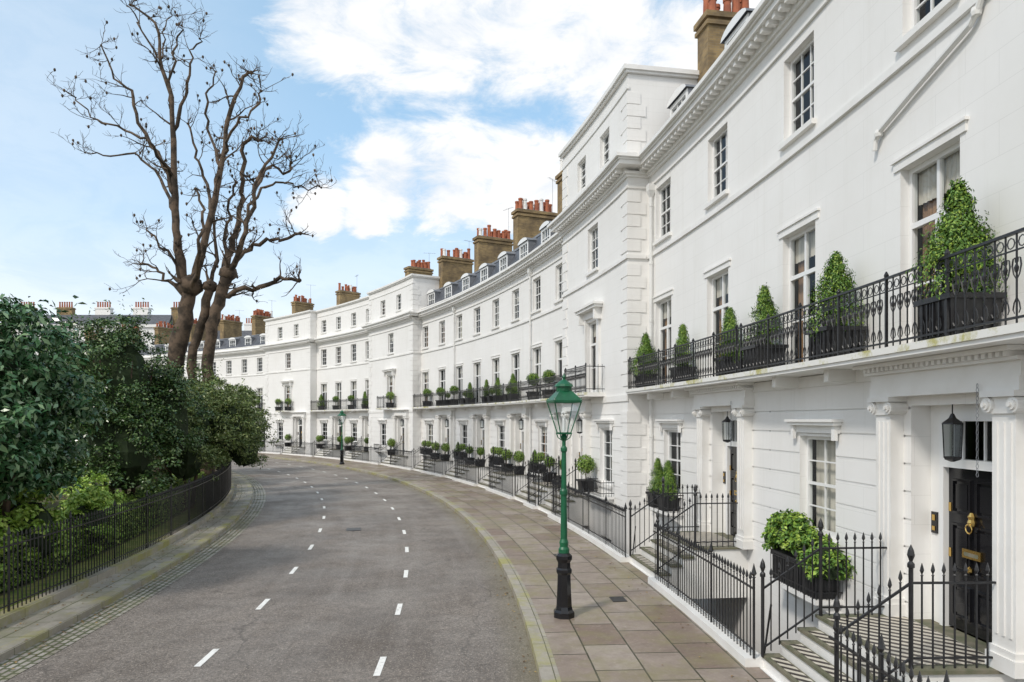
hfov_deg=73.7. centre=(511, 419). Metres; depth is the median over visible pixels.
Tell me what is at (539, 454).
topiary ball
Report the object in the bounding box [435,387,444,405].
topiary ball
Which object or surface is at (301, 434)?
front door
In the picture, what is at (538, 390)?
curtains
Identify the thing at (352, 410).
balcony
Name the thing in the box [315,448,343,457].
front steps
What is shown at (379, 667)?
lane marking
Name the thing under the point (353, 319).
window frames
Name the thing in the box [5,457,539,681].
road
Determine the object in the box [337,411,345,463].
street lamp
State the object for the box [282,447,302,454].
front steps
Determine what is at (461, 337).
curtains
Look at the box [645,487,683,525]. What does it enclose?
window guard
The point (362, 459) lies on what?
area railing
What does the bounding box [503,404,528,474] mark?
porch
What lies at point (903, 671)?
area railing
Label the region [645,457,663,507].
potted conifer
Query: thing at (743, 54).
mouldings
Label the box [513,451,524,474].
topiary ball
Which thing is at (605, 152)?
window frames
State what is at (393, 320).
mouldings
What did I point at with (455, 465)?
area railing
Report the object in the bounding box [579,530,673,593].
area wall
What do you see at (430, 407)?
balcony
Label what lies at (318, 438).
topiary ball
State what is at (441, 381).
window frames
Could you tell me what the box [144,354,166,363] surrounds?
mouldings
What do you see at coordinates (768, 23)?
mouldings
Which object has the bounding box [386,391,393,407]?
topiary ball
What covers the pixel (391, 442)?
topiary ball
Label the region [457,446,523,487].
area railing
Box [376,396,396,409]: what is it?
balcony
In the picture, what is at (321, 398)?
potted conifer
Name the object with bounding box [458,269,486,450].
window frames
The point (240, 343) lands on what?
mansard roof
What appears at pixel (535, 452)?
potted conifer
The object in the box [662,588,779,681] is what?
area wall
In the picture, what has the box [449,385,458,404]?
topiary ball
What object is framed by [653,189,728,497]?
sills
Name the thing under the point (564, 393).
street lamp
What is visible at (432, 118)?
sky
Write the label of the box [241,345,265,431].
walls
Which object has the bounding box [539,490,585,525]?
front steps
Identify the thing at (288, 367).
curtains
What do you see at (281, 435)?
window frames
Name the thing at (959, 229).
potted conifer
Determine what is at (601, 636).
pavement
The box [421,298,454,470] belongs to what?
walls
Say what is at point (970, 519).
front door
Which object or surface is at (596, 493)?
window guard
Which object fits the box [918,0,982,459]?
floors
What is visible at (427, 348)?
sills
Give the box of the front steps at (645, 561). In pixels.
[630,531,747,598]
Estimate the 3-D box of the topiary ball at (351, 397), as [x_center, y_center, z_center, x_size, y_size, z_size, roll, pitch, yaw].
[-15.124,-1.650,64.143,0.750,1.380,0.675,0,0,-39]
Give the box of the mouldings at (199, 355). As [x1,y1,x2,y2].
[185,351,202,378]
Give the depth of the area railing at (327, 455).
62.06 m
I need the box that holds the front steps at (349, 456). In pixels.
[344,451,367,460]
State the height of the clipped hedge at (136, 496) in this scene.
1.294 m
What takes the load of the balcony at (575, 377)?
attached to the walls at (656, 92)
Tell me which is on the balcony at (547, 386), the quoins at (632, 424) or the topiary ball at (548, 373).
the topiary ball at (548, 373)
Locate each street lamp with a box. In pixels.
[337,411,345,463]
[546,374,581,618]
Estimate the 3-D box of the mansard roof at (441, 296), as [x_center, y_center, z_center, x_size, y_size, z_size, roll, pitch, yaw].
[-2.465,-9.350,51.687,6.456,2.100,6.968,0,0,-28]
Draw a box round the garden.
[0,470,183,595]
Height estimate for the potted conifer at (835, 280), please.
1.790 m
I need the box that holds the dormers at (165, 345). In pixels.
[149,344,168,352]
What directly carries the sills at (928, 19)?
attached to the walls at (847, 181)
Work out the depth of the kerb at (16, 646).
14.04 m
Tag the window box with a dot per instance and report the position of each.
(794, 531)
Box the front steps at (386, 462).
[381,455,406,466]
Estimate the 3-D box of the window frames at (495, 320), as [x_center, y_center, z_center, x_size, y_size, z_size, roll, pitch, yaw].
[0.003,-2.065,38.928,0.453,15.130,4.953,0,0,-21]
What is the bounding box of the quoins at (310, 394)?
[265,318,315,446]
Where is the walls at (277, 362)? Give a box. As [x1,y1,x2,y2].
[266,312,324,454]
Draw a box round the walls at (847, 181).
[769,0,1023,681]
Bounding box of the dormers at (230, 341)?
[216,338,239,347]
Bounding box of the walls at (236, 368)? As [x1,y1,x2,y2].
[214,348,240,390]
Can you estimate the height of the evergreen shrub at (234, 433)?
6.355 m
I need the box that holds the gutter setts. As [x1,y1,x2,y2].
[0,470,265,681]
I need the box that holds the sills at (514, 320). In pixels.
[490,318,518,456]
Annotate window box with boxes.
[760,509,856,598]
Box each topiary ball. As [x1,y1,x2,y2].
[275,398,281,410]
[284,398,290,410]
[284,434,290,446]
[316,435,321,448]
[332,396,338,409]
[337,436,340,448]
[344,436,350,450]
[347,395,354,408]
[364,437,368,451]
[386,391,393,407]
[387,438,395,454]
[422,389,431,406]
[424,441,431,454]
[430,442,439,458]
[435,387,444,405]
[440,443,449,460]
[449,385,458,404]
[457,443,466,458]
[464,446,474,464]
[475,447,485,466]
[487,387,491,402]
[488,446,496,462]
[494,447,502,464]
[500,449,512,471]
[504,385,509,401]
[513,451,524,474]
[526,372,539,399]
[534,452,545,473]
[541,369,555,398]
[543,456,555,481]
[575,454,595,491]
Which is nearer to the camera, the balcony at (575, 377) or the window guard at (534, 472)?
the balcony at (575, 377)
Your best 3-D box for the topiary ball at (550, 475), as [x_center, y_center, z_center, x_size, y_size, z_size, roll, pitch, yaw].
[1.712,2.256,31.304,0.600,1.188,0.560,0,0,-16]
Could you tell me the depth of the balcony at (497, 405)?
37.65 m
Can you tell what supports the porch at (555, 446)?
attached to the walls at (546, 329)
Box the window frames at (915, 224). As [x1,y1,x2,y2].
[789,0,986,538]
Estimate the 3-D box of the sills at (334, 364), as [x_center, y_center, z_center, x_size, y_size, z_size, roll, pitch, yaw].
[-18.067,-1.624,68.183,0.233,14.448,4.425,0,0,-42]
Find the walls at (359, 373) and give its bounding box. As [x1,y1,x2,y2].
[346,299,383,454]
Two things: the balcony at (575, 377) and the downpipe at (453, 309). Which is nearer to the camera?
the balcony at (575, 377)
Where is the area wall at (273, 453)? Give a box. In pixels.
[258,451,295,454]
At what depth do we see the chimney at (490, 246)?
47.76 m
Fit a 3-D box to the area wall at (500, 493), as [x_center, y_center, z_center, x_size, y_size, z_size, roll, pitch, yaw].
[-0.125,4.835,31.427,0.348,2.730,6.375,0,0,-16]
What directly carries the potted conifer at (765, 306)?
on the balcony at (838, 368)
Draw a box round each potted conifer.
[317,394,324,409]
[361,391,368,408]
[453,442,460,455]
[464,382,475,403]
[481,379,490,402]
[494,377,500,402]
[506,374,519,401]
[528,449,537,470]
[631,332,661,387]
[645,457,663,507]
[655,460,679,510]
[669,324,696,382]
[711,306,743,375]
[741,282,788,370]
[804,250,865,359]
[906,176,1008,339]
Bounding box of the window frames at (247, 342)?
[243,337,264,409]
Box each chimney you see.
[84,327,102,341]
[153,312,173,343]
[189,318,205,341]
[219,310,242,338]
[251,300,273,334]
[291,295,313,313]
[335,275,360,328]
[403,253,435,275]
[437,240,473,287]
[472,207,513,271]
[511,177,556,249]
[555,159,562,215]
[693,0,748,161]
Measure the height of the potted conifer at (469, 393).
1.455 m
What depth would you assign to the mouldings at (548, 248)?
32.75 m
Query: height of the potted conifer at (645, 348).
1.755 m
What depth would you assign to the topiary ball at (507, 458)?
37.30 m
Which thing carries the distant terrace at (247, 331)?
on the ground
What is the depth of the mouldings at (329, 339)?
68.07 m
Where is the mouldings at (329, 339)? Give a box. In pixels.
[314,303,345,422]
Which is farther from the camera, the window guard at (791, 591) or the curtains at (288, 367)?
the curtains at (288, 367)
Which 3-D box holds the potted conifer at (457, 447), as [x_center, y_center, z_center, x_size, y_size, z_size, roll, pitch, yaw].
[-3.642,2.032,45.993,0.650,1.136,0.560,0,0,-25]
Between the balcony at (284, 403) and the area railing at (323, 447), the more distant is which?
the balcony at (284, 403)
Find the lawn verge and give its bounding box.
[0,508,192,610]
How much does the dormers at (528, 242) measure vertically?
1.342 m
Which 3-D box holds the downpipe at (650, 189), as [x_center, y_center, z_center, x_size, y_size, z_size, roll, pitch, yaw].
[4.345,-2.250,21.338,0.226,10.200,0.226,0,0,-10]
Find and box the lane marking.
[194,464,408,675]
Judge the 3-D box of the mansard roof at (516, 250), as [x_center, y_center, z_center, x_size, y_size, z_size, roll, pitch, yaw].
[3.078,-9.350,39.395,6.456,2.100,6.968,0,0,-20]
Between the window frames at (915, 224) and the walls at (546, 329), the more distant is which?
the walls at (546, 329)
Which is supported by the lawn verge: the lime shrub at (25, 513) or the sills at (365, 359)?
the lime shrub at (25, 513)
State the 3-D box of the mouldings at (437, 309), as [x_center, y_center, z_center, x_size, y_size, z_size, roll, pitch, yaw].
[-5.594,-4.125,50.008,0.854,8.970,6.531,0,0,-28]
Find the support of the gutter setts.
on the road
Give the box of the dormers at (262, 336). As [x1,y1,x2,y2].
[244,333,264,344]
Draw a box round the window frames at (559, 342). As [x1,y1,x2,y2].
[535,229,562,461]
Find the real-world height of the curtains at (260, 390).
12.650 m
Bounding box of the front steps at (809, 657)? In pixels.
[762,613,1016,681]
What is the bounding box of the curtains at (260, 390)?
[244,358,262,394]
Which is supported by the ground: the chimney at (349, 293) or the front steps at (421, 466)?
the front steps at (421, 466)
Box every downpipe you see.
[452,307,455,460]
[527,268,532,459]
[646,183,654,510]
[871,0,983,150]
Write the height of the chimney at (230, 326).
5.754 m
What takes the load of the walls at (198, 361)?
on the ground
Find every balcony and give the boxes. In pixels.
[275,401,293,411]
[310,399,339,413]
[339,398,368,412]
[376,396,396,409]
[412,391,445,411]
[444,387,480,410]
[479,381,518,408]
[517,375,561,407]
[564,363,604,397]
[625,324,762,398]
[733,227,1023,386]
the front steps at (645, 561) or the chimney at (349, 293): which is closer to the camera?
the front steps at (645, 561)
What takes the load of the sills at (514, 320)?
attached to the walls at (504, 343)
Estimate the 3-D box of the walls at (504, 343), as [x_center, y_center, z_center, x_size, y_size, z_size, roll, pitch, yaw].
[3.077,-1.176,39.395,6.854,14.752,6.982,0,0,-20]
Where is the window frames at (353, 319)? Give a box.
[352,309,368,441]
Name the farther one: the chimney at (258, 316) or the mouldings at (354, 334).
the chimney at (258, 316)
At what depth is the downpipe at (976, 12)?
9.17 m
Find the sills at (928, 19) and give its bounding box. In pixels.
[778,0,957,544]
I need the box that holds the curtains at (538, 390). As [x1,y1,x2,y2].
[538,349,546,454]
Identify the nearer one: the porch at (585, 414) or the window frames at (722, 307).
the window frames at (722, 307)
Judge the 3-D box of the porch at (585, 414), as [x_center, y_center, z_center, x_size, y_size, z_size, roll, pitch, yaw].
[2.603,1.020,26.761,0.863,3.660,3.095,0,0,-13]
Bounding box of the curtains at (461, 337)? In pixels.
[460,316,478,377]
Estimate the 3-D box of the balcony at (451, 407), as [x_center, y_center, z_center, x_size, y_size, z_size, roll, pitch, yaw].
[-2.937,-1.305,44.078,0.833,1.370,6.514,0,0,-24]
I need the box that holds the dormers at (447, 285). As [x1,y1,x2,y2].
[427,282,458,304]
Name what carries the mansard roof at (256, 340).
on the walls at (253, 382)
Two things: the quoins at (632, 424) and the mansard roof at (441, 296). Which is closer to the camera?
the quoins at (632, 424)
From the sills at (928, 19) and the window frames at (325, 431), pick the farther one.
the window frames at (325, 431)
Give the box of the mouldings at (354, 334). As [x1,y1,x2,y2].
[341,295,368,423]
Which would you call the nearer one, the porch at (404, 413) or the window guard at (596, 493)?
the window guard at (596, 493)
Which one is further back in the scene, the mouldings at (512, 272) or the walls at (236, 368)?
the walls at (236, 368)
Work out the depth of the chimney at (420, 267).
60.57 m
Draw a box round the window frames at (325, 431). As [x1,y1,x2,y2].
[322,317,340,439]
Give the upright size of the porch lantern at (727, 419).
1.107 m
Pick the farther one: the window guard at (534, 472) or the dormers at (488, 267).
the dormers at (488, 267)
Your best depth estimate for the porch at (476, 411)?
43.03 m
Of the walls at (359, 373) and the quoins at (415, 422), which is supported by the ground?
the walls at (359, 373)
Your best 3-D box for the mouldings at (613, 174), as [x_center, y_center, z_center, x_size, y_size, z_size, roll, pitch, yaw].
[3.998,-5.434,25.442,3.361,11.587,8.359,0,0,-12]
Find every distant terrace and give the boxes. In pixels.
[11,302,179,354]
[217,318,251,338]
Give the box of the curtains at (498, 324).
[497,291,518,371]
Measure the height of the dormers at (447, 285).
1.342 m
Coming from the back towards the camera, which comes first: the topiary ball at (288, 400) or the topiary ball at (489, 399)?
the topiary ball at (288, 400)
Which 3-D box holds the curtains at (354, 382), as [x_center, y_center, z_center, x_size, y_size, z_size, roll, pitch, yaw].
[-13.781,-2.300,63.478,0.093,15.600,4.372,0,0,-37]
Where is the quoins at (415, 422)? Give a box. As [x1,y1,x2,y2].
[369,285,419,455]
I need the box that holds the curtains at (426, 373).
[425,322,444,440]
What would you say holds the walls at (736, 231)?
on the ground
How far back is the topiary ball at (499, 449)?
39.13 m
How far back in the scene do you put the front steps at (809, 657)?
8.95 m
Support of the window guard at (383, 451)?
attached to the walls at (401, 342)
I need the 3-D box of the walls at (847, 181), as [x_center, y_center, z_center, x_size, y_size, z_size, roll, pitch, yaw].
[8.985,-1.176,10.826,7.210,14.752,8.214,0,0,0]
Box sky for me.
[0,0,760,330]
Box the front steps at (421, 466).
[414,459,451,474]
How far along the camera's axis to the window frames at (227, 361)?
83.08 m
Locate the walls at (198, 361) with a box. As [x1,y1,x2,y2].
[183,352,202,380]
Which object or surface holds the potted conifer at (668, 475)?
on the window guard at (654, 510)
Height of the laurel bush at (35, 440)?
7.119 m
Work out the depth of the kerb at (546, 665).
14.37 m
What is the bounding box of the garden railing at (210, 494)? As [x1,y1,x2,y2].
[0,460,231,613]
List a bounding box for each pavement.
[0,473,247,646]
[258,453,774,681]
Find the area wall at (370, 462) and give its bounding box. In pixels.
[352,460,392,466]
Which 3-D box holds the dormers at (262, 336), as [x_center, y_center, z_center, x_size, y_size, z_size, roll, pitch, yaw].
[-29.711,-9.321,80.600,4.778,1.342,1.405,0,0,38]
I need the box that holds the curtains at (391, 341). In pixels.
[383,302,392,401]
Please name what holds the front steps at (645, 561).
on the ground
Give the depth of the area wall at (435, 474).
43.89 m
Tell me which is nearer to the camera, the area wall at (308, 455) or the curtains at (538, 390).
the curtains at (538, 390)
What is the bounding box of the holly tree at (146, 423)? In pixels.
[31,293,225,495]
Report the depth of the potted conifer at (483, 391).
40.87 m
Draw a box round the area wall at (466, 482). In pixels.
[455,478,490,490]
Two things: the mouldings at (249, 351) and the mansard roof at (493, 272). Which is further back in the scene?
the mouldings at (249, 351)
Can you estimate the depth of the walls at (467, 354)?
44.42 m
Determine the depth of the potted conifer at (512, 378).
36.74 m
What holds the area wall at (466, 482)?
on the ground
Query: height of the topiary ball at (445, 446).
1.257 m
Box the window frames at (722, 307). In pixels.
[660,99,735,492]
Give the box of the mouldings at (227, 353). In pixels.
[214,347,239,377]
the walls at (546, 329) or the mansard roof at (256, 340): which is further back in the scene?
the mansard roof at (256, 340)
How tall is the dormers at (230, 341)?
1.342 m
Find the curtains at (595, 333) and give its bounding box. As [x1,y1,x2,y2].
[594,229,609,540]
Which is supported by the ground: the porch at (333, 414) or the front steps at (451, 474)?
the front steps at (451, 474)
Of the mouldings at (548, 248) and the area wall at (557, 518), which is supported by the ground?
the area wall at (557, 518)
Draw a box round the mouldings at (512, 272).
[482,259,528,425]
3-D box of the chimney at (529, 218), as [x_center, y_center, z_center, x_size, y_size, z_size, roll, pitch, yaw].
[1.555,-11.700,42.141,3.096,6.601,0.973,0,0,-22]
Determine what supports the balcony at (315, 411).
attached to the walls at (330, 376)
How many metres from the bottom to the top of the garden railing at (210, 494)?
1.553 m
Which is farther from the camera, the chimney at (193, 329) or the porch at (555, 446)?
the chimney at (193, 329)
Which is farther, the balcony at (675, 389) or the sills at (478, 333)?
the sills at (478, 333)
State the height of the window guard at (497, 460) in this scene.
0.960 m
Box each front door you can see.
[300,426,301,444]
[730,446,736,534]
[949,421,991,641]
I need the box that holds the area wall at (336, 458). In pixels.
[324,456,353,460]
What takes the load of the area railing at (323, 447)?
on the front steps at (320, 454)
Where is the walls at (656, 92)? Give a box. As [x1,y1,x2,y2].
[563,74,697,554]
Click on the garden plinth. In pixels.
(29, 608)
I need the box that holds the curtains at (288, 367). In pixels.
[280,325,296,425]
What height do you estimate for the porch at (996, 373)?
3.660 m
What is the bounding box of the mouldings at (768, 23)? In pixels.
[744,0,976,440]
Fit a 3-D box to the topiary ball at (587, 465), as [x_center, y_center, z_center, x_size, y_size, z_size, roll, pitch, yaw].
[2.657,1.919,24.750,0.774,1.362,0.729,0,0,-12]
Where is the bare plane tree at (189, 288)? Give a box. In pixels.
[45,0,336,482]
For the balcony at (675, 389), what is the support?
attached to the walls at (736, 231)
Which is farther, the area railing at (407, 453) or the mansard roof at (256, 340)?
the mansard roof at (256, 340)
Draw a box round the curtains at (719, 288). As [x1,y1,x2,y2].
[664,275,727,382]
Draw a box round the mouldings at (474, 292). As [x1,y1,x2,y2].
[447,278,490,424]
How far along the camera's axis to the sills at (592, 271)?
24.71 m
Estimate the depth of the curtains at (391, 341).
57.13 m
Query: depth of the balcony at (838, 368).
9.12 m
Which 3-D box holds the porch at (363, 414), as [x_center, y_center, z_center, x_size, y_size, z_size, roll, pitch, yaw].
[-13.019,1.020,61.939,0.863,3.660,3.118,0,0,-37]
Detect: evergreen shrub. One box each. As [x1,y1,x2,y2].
[48,374,269,490]
[153,355,282,510]
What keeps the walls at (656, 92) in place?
on the ground
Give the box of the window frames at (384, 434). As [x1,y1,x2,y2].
[381,295,400,445]
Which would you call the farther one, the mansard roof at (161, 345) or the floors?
the mansard roof at (161, 345)
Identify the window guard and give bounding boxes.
[373,444,385,454]
[488,455,500,466]
[527,461,545,478]
[585,476,614,502]
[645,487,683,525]
[769,549,843,613]
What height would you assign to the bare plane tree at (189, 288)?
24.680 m
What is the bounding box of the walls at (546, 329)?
[531,250,562,485]
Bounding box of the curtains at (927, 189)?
[795,150,959,531]
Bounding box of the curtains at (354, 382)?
[354,314,368,426]
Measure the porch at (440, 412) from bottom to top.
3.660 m
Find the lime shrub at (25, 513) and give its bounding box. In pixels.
[0,470,126,577]
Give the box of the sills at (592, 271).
[575,161,612,488]
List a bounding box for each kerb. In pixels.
[0,471,252,661]
[257,455,560,681]
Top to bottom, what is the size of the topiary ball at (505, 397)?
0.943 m
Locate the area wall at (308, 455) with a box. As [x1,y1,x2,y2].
[296,454,325,457]
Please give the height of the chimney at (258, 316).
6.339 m
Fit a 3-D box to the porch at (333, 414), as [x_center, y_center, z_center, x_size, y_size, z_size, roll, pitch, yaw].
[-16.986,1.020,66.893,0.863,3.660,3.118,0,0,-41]
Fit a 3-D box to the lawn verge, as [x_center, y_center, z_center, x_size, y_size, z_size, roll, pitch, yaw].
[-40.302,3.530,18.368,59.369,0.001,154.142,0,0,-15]
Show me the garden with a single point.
(54, 505)
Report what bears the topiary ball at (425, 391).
on the balcony at (430, 407)
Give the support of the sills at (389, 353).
attached to the walls at (401, 342)
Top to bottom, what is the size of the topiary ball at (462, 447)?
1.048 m
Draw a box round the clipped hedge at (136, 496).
[0,471,205,593]
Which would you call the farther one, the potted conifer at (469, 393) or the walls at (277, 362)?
the walls at (277, 362)
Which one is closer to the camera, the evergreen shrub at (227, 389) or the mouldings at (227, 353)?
the evergreen shrub at (227, 389)
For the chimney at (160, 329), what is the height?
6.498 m
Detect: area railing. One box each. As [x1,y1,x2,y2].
[258,434,300,453]
[297,435,338,455]
[325,435,367,457]
[354,438,403,464]
[395,440,446,470]
[425,443,484,477]
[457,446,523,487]
[491,451,560,502]
[529,456,583,529]
[583,476,737,587]
[668,518,995,681]
[881,652,949,681]
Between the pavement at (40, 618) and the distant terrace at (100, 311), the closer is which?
the pavement at (40, 618)
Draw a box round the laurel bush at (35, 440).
[0,294,124,531]
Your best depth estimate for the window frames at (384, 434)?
57.04 m
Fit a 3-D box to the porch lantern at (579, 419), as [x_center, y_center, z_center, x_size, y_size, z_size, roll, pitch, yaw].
[2.653,0.125,26.372,0.280,1.107,1.045,0,0,0]
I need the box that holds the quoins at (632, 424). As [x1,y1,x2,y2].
[562,92,645,508]
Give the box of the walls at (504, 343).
[491,273,531,471]
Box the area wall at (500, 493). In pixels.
[488,488,531,505]
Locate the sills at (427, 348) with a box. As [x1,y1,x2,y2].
[421,343,444,448]
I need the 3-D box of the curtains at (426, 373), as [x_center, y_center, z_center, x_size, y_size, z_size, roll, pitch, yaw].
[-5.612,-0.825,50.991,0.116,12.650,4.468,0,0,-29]
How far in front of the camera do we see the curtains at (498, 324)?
40.99 m
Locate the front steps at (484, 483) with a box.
[479,471,527,495]
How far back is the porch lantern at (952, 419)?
8.83 m
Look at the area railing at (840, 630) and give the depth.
9.89 m
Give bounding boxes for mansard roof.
[147,344,167,354]
[215,336,244,349]
[244,334,264,346]
[427,279,461,305]
[463,259,498,290]
[501,232,540,270]
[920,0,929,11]
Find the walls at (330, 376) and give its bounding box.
[317,306,345,456]
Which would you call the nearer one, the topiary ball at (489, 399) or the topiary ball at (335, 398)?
the topiary ball at (489, 399)
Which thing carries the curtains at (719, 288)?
attached to the walls at (736, 231)
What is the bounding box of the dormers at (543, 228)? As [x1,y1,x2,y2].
[539,221,554,243]
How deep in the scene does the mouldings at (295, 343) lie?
72.93 m
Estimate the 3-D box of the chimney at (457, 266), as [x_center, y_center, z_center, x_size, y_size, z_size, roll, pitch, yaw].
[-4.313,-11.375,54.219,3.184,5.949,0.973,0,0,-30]
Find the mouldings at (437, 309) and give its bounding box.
[416,295,453,424]
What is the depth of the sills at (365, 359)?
64.01 m
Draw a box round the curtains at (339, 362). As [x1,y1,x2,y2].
[324,318,339,404]
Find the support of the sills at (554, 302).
attached to the walls at (546, 329)
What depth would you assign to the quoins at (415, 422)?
52.74 m
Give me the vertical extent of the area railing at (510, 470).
3.874 m
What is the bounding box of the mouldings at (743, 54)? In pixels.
[637,24,768,432]
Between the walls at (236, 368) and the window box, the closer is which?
the window box
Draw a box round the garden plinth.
[0,470,233,627]
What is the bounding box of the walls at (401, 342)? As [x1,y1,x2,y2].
[369,277,438,467]
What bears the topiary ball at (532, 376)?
on the balcony at (547, 386)
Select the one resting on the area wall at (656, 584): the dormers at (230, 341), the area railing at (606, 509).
the area railing at (606, 509)
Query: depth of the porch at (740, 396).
15.95 m
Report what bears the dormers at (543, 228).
attached to the mansard roof
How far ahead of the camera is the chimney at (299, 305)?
78.11 m
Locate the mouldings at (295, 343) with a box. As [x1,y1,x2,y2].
[258,310,315,422]
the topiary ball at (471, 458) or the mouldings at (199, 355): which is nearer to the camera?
the topiary ball at (471, 458)
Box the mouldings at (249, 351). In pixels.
[236,344,265,387]
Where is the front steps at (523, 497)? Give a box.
[515,482,560,504]
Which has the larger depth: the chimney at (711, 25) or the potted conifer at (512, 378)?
the potted conifer at (512, 378)
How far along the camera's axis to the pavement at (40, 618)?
15.48 m
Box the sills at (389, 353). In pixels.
[379,309,400,447]
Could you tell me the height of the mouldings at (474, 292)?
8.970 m
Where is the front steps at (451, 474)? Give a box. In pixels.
[445,464,487,482]
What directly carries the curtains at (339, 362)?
attached to the walls at (330, 376)
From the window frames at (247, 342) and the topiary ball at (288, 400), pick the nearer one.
the topiary ball at (288, 400)
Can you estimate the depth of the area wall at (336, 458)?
62.66 m
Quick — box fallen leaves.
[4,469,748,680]
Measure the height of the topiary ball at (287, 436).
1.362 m
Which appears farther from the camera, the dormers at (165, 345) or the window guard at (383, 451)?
the dormers at (165, 345)
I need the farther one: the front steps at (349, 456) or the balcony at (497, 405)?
the front steps at (349, 456)
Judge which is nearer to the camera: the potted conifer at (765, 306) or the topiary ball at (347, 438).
the potted conifer at (765, 306)
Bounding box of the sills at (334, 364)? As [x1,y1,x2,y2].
[320,329,340,441]
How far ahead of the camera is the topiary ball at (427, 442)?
50.88 m
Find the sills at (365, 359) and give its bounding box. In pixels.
[350,322,368,362]
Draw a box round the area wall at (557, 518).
[527,503,585,533]
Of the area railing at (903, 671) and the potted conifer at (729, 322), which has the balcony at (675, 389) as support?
the potted conifer at (729, 322)
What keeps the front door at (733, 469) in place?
attached to the walls at (736, 231)
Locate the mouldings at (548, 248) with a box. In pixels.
[521,233,562,426]
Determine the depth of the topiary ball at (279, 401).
73.90 m
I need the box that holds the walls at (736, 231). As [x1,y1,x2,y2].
[649,52,769,653]
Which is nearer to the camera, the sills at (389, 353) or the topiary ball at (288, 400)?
the sills at (389, 353)
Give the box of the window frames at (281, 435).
[278,324,297,439]
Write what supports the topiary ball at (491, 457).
on the window guard at (497, 460)
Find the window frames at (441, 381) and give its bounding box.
[424,287,450,446]
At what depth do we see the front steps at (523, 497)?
29.52 m
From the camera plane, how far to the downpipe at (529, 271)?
35.00 m
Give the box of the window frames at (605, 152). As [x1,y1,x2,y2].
[581,132,611,541]
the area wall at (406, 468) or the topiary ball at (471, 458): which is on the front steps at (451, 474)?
the topiary ball at (471, 458)
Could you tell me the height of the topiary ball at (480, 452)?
1.188 m
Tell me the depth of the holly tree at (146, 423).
21.84 m
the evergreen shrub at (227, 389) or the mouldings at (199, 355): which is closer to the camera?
the evergreen shrub at (227, 389)
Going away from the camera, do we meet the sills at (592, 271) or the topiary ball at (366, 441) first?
the sills at (592, 271)
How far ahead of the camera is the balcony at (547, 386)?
32.48 m
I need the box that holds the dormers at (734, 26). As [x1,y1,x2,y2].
[667,8,754,115]
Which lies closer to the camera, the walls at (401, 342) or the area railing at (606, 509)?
the area railing at (606, 509)
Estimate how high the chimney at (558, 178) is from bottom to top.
6.649 m
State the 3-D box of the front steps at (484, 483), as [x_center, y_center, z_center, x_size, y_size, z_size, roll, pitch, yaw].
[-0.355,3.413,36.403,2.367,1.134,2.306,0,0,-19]
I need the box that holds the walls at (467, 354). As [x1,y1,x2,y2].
[455,293,490,474]
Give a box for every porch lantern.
[576,409,581,437]
[722,403,732,448]
[942,383,978,476]
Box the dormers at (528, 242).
[498,237,536,271]
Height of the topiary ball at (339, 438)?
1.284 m
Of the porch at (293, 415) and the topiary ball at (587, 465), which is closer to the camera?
the topiary ball at (587, 465)
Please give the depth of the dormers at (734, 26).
17.52 m
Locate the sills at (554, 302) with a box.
[531,298,562,464]
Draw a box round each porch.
[288,412,305,446]
[329,411,345,448]
[358,411,368,450]
[391,409,408,455]
[434,408,452,460]
[466,406,489,466]
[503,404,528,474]
[545,402,561,474]
[560,398,591,495]
[684,382,756,549]
[853,344,1023,678]
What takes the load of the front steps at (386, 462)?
on the ground
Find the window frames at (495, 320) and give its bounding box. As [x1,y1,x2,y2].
[494,244,526,454]
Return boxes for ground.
[537,535,985,681]
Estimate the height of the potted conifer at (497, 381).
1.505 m
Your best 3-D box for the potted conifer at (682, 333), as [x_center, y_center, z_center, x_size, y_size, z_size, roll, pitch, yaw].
[4.565,-1.779,18.167,0.716,1.639,0.739,0,0,-8]
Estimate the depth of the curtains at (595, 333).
25.84 m
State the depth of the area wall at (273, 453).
72.38 m
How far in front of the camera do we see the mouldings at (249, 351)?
79.31 m
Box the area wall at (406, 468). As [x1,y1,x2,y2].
[393,465,423,472]
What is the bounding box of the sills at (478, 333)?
[454,332,480,452]
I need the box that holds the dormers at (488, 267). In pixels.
[461,263,495,290]
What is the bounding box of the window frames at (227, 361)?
[213,340,233,373]
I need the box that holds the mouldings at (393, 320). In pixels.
[361,273,439,423]
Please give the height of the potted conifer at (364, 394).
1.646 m
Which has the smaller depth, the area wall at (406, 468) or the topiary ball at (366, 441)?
the area wall at (406, 468)
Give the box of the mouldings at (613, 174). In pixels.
[547,63,698,429]
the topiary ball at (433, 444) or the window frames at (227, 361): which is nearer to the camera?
the topiary ball at (433, 444)
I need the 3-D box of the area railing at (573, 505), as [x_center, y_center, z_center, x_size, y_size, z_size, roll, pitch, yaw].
[2.193,3.367,25.028,1.517,3.874,7.132,0,0,-12]
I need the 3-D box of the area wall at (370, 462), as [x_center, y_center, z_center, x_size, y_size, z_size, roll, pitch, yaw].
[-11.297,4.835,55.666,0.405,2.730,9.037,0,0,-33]
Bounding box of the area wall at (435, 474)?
[423,471,454,480]
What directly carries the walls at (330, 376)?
on the ground
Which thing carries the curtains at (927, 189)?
attached to the walls at (847, 181)

